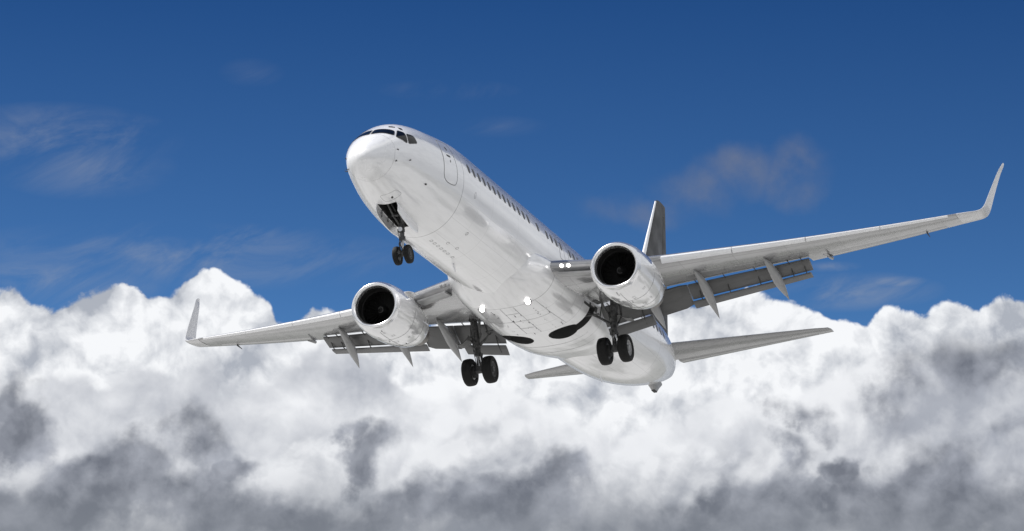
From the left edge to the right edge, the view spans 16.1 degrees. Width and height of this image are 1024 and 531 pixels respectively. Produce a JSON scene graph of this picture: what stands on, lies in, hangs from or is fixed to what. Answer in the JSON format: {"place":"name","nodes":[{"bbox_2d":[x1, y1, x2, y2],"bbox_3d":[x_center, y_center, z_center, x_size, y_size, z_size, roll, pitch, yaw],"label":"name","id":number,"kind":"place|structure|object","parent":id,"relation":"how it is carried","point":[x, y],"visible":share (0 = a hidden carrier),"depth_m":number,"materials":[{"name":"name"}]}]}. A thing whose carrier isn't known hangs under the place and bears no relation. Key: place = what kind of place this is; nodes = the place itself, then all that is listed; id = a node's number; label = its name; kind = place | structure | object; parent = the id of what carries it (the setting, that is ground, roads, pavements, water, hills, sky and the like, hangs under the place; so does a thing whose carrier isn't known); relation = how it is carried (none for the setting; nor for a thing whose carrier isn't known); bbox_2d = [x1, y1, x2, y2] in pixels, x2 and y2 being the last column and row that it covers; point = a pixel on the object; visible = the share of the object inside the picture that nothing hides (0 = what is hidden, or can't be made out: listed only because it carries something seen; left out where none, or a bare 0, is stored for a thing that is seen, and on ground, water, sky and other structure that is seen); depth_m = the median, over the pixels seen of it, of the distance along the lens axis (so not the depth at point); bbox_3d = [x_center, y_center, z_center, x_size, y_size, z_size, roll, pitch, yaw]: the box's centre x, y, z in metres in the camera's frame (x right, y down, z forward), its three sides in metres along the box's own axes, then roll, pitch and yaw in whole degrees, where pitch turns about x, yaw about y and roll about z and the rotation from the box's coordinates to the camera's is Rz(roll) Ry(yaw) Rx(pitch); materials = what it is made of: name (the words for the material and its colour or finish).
{"place":"outdoors","nodes":[
{"label":"outdoors","id":0,"kind":"place"},
{"bbox_2d":[0,0,1023,530],"label":"sky","id":1,"kind":"structure","parent":0,"point":[157,157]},
{"bbox_2d":[185,124,1003,392],"bbox_3d":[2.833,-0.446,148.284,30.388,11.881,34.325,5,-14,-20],"label":"airliner","id":2,"kind":"object","parent":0,"point":[518,274],"visible":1,"depth_m":141.60,"materials":[{"name":"paint"}]},
{"bbox_2d":[355,131,370,139],"bbox_3d":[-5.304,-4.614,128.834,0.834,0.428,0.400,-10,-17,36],"label":"cockpit window","id":3,"kind":"structure","parent":2,"relation":"in","point":[366,133],"depth_m":128.77,"materials":[{"name":"black glass"}]},
{"bbox_2d":[371,129,393,134],"bbox_3d":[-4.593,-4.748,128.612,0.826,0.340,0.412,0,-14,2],"label":"cockpit window","id":4,"kind":"structure","parent":2,"relation":"in","point":[388,131],"depth_m":128.56,"materials":[{"name":"black glass"}]},
{"bbox_2d":[375,204,396,235],"bbox_3d":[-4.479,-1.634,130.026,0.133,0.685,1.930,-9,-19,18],"label":"gear door","id":5,"kind":"structure","parent":2,"relation":"in","point":[384,219],"depth_m":129.98,"materials":[{"name":"white paint"}]},
{"bbox_2d":[396,131,406,141],"bbox_3d":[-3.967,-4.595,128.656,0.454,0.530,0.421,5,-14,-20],"label":"cockpit window","id":6,"kind":"structure","parent":2,"relation":"in","point":[401,135],"depth_m":128.62,"materials":[{"name":"black glass"}]},
{"bbox_2d":[397,201,418,232],"bbox_3d":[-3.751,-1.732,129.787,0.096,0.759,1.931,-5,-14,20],"label":"gear door","id":7,"kind":"structure","parent":2,"relation":"in","point":[408,220],"depth_m":129.66,"materials":[{"name":"white paint"}]},
{"bbox_2d":[407,134,416,142],"bbox_3d":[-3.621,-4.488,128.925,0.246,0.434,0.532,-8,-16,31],"label":"cockpit window","id":8,"kind":"structure","parent":2,"relation":"in","point":[411,139],"depth_m":128.94,"materials":[{"name":"grey glass"}]},
{"bbox_2d":[436,140,457,185],"bbox_3d":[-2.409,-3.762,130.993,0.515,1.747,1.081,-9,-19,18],"label":"passenger door","id":9,"kind":"structure","parent":2,"relation":"in","point":[450,167],"depth_m":130.90,"materials":[{"name":"white paint"}]}
]}

